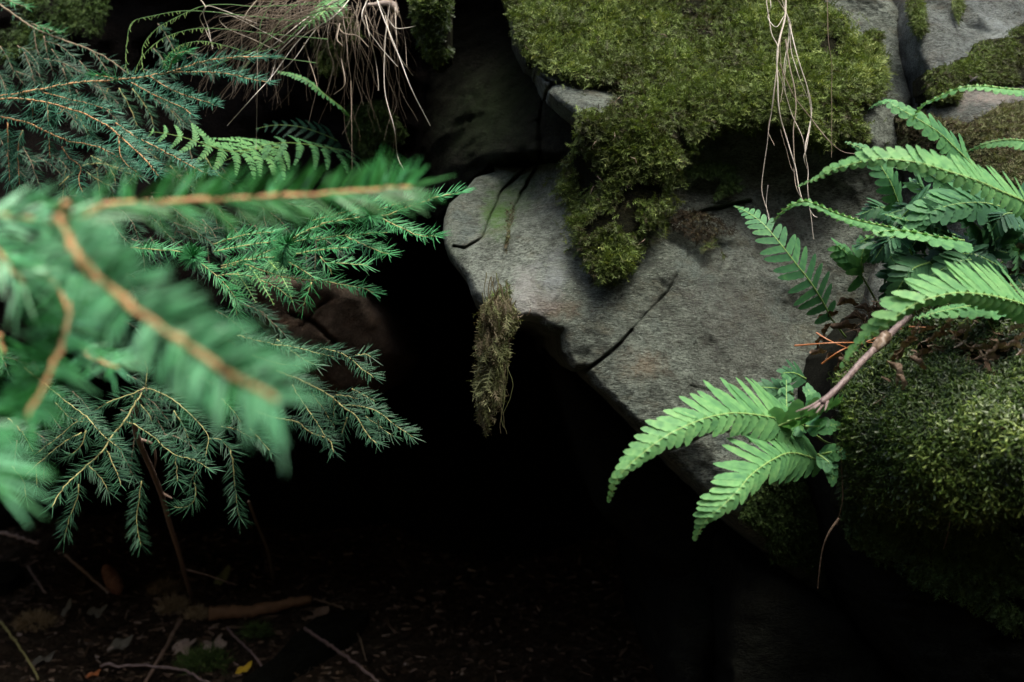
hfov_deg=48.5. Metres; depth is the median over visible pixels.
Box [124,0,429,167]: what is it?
grass tuft
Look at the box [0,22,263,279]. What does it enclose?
spruce branch
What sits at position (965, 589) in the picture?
moss patch
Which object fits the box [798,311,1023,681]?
mossy boulder
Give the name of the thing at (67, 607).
wood chip
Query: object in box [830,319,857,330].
withered leaf
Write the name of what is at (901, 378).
withered leaf
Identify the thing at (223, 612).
log
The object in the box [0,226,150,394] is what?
spruce branch
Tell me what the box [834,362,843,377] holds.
withered leaf
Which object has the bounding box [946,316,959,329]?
withered leaf
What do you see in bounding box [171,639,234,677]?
moss cushion
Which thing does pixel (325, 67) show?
moss patch
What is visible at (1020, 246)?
withered leaf
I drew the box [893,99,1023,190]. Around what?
moss mat
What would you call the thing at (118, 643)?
fallen leaf
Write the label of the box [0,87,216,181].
spruce branch
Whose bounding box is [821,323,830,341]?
withered leaf
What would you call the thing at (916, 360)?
withered leaf
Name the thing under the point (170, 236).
spruce branch
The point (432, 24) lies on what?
moss patch
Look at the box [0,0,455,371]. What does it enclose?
soil bank
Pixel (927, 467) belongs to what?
star moss
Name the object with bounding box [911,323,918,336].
withered leaf
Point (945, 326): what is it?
withered leaf
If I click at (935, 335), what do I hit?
withered leaf
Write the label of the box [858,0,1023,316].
boulder
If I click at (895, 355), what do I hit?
withered leaf
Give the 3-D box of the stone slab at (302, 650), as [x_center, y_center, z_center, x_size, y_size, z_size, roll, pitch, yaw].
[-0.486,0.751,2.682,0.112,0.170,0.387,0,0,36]
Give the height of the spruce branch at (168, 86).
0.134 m
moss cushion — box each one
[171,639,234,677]
[235,619,276,641]
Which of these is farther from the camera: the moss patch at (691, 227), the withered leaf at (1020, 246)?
the moss patch at (691, 227)
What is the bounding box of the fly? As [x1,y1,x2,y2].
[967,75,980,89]
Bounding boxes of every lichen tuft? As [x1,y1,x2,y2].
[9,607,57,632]
[145,574,185,598]
[152,592,193,615]
[181,603,208,621]
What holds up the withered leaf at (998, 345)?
on the star moss
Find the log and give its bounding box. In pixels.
[208,595,311,620]
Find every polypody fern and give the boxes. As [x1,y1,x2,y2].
[607,374,854,540]
[735,206,846,337]
[751,359,806,401]
[770,84,1023,299]
[827,235,877,303]
[840,260,1023,367]
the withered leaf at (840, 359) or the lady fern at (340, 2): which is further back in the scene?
the lady fern at (340, 2)
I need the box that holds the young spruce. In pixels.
[8,348,260,600]
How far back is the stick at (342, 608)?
2.86 m
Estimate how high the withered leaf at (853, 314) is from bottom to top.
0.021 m
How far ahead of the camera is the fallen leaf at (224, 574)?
3.03 m
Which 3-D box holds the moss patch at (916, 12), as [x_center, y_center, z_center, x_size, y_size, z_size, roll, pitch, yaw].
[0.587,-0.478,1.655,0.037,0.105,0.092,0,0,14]
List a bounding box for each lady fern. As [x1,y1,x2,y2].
[148,118,366,181]
[229,260,292,304]
[298,0,347,29]
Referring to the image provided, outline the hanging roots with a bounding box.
[761,0,854,238]
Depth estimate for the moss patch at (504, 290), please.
1.51 m
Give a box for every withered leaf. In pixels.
[367,0,398,13]
[809,348,826,354]
[815,335,826,348]
[817,311,837,318]
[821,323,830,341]
[825,351,844,359]
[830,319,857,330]
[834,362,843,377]
[837,297,858,305]
[838,357,854,363]
[845,310,866,321]
[854,303,871,317]
[886,360,903,384]
[890,347,902,362]
[896,336,917,359]
[896,374,907,389]
[909,355,925,369]
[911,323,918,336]
[913,347,931,357]
[918,325,935,333]
[926,330,948,342]
[938,324,950,338]
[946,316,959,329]
[972,343,993,349]
[986,342,1006,354]
[999,274,1015,282]
[1001,242,1023,260]
[1002,340,1021,348]
[1007,266,1023,274]
[1009,323,1023,331]
[1013,332,1023,348]
[1016,348,1023,355]
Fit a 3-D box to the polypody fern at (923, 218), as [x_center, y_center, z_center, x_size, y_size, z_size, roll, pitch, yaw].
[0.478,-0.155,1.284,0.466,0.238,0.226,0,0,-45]
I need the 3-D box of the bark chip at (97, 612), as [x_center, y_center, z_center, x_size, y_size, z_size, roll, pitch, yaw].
[-1.048,0.681,2.867,0.056,0.031,0.033,0,0,0]
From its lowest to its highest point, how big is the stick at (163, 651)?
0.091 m
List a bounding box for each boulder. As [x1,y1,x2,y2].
[443,0,911,604]
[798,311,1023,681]
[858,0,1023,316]
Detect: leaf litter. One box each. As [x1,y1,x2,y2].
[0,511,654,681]
[839,286,1023,449]
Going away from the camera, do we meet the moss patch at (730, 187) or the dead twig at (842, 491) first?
the dead twig at (842, 491)
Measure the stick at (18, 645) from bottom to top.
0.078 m
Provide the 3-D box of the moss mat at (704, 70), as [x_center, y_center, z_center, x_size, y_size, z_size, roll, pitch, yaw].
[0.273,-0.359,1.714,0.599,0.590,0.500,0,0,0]
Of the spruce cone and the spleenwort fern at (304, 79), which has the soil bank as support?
the spleenwort fern at (304, 79)
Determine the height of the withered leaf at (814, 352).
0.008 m
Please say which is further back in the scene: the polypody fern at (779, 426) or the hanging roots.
the hanging roots
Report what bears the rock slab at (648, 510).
attached to the boulder at (671, 320)
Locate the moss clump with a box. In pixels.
[467,272,522,438]
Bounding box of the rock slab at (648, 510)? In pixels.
[541,345,901,681]
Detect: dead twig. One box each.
[817,518,838,588]
[837,444,843,525]
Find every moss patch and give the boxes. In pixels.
[0,0,112,67]
[308,4,365,78]
[344,96,408,166]
[407,0,455,72]
[485,281,513,300]
[504,202,515,253]
[668,206,736,246]
[677,157,745,205]
[698,237,726,260]
[830,461,916,566]
[858,28,886,46]
[884,517,1023,638]
[903,0,930,41]
[950,0,966,25]
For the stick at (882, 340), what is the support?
on the star moss
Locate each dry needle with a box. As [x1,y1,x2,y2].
[795,342,872,346]
[816,332,847,348]
[821,347,847,363]
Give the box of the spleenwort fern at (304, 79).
[277,71,350,116]
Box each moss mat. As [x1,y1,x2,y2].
[502,0,898,287]
[737,472,826,580]
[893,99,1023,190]
[913,23,1023,108]
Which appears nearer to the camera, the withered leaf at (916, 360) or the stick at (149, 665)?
the withered leaf at (916, 360)
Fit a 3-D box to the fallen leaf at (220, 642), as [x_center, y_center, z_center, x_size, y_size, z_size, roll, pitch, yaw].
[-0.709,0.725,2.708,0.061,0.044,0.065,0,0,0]
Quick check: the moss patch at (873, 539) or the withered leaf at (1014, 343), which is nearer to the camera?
the withered leaf at (1014, 343)
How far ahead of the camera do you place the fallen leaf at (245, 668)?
2.61 m
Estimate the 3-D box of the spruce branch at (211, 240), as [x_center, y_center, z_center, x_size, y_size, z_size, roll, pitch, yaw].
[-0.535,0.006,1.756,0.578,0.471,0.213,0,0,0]
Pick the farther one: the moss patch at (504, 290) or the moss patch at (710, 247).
the moss patch at (710, 247)
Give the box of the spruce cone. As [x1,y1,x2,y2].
[101,564,123,594]
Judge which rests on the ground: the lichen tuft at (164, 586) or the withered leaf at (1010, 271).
the lichen tuft at (164, 586)
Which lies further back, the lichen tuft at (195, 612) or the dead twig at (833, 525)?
the lichen tuft at (195, 612)
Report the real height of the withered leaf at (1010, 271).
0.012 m
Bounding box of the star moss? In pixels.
[827,278,1023,537]
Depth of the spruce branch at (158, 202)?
0.54 m
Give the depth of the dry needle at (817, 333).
1.29 m
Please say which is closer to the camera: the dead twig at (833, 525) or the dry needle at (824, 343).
the dead twig at (833, 525)
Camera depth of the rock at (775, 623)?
1.55 m
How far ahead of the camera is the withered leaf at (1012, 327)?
1.18 m
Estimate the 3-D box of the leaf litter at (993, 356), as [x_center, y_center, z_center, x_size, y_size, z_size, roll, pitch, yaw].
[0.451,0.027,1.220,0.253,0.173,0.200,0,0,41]
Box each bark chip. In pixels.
[31,651,55,664]
[87,604,107,617]
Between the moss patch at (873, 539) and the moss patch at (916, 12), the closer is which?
the moss patch at (873, 539)
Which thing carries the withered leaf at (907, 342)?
on the star moss
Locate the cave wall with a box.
[0,269,619,561]
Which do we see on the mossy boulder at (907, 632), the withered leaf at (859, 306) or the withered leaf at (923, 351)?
the withered leaf at (859, 306)
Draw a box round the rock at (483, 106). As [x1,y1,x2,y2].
[418,0,567,234]
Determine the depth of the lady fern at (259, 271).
1.70 m
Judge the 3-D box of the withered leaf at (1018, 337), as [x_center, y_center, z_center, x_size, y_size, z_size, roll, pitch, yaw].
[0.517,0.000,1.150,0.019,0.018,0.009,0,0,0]
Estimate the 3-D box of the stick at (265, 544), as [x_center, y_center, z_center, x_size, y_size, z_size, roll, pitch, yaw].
[-0.583,0.481,2.668,0.010,0.320,0.746,0,0,-8]
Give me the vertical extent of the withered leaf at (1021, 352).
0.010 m
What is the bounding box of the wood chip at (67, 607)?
[61,598,71,616]
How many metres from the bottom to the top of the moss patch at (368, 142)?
0.117 m
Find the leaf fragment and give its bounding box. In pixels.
[85,669,100,677]
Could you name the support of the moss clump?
hanging from the boulder at (671, 320)
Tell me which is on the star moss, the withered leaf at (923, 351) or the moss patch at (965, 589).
the withered leaf at (923, 351)
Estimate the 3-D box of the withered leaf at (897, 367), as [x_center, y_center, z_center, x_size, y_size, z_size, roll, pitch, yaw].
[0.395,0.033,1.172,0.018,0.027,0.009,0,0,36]
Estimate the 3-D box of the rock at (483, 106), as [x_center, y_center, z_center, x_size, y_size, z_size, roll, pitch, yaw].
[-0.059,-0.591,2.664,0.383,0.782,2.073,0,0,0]
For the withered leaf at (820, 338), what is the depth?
1.36 m
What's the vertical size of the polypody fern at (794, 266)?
0.167 m
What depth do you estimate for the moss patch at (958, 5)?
1.66 m
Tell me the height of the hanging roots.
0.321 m
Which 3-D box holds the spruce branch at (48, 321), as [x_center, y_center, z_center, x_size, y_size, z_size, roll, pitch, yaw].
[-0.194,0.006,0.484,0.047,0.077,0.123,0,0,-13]
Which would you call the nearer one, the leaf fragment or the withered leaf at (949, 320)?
the withered leaf at (949, 320)
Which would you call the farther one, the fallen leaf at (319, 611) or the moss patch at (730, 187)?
the fallen leaf at (319, 611)
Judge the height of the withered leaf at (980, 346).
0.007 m
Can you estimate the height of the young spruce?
0.674 m
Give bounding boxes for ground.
[0,416,659,681]
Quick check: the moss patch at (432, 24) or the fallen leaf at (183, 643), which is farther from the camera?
the fallen leaf at (183, 643)
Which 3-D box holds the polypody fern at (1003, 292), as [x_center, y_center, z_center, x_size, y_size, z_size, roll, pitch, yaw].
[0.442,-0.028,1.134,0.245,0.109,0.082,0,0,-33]
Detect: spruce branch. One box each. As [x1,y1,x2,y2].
[0,0,135,90]
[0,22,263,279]
[0,41,284,121]
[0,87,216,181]
[0,108,140,196]
[0,144,455,251]
[0,196,352,489]
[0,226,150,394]
[0,275,112,452]
[0,333,56,525]
[17,210,330,472]
[55,82,246,200]
[110,198,314,246]
[133,184,475,271]
[200,253,386,325]
[238,329,424,460]
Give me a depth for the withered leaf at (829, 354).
1.34 m
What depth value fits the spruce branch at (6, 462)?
0.41 m
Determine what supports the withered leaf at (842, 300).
on the mossy boulder at (907, 632)
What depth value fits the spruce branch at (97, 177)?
1.90 m
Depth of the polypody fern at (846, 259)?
1.37 m
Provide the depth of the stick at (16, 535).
3.28 m
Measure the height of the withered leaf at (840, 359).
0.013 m
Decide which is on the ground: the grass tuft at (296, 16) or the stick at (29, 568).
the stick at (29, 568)
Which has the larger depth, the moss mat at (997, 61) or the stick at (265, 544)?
the stick at (265, 544)
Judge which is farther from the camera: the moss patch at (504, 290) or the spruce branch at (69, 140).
the spruce branch at (69, 140)
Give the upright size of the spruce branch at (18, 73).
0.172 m
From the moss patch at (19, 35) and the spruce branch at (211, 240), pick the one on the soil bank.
the moss patch at (19, 35)
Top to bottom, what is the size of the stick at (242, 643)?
0.075 m
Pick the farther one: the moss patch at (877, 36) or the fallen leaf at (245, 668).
the fallen leaf at (245, 668)
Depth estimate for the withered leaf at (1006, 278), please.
1.35 m
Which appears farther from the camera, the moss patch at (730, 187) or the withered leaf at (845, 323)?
the moss patch at (730, 187)
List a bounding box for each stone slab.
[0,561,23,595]
[242,609,368,681]
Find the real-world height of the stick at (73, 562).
0.066 m
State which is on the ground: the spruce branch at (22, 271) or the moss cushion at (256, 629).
the moss cushion at (256, 629)
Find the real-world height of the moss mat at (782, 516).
0.208 m
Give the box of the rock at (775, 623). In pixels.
[705,533,894,681]
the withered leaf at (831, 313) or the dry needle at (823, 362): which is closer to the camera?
the dry needle at (823, 362)
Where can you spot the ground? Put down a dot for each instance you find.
(415, 647)
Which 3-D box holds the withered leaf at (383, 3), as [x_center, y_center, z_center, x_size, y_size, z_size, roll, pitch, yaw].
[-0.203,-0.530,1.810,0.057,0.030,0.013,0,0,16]
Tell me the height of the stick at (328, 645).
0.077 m
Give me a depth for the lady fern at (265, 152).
1.92 m
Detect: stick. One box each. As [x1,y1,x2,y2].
[0,531,38,544]
[0,621,38,680]
[26,565,46,593]
[64,554,108,593]
[100,662,209,681]
[144,618,182,681]
[226,626,261,666]
[247,500,275,580]
[303,627,378,681]
[313,598,366,660]
[795,314,911,412]
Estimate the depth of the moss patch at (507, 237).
1.63 m
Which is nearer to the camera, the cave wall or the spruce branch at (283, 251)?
the spruce branch at (283, 251)
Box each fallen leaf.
[108,635,133,652]
[172,638,196,655]
[203,633,226,652]
[214,565,230,585]
[235,661,251,674]
[307,606,329,619]
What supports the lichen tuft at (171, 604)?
on the ground
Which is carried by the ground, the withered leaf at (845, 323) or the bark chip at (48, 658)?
the bark chip at (48, 658)
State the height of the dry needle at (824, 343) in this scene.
0.005 m
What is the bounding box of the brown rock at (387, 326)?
[252,274,427,398]
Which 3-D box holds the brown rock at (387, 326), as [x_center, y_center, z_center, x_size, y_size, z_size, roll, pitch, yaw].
[-0.344,-0.007,2.588,0.236,0.250,1.339,0,0,0]
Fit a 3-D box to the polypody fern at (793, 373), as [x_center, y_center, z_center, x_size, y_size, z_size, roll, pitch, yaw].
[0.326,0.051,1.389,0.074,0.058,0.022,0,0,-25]
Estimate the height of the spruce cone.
0.062 m
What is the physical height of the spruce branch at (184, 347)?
0.091 m
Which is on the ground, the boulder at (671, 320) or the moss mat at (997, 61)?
the boulder at (671, 320)
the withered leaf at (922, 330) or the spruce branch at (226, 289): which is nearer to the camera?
the withered leaf at (922, 330)
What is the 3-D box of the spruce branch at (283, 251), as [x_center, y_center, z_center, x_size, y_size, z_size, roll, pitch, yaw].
[-0.254,-0.139,1.364,0.417,0.118,0.213,0,0,-11]
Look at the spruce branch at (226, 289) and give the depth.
1.45 m
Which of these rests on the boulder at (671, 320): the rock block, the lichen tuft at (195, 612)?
the rock block
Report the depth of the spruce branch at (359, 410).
1.56 m

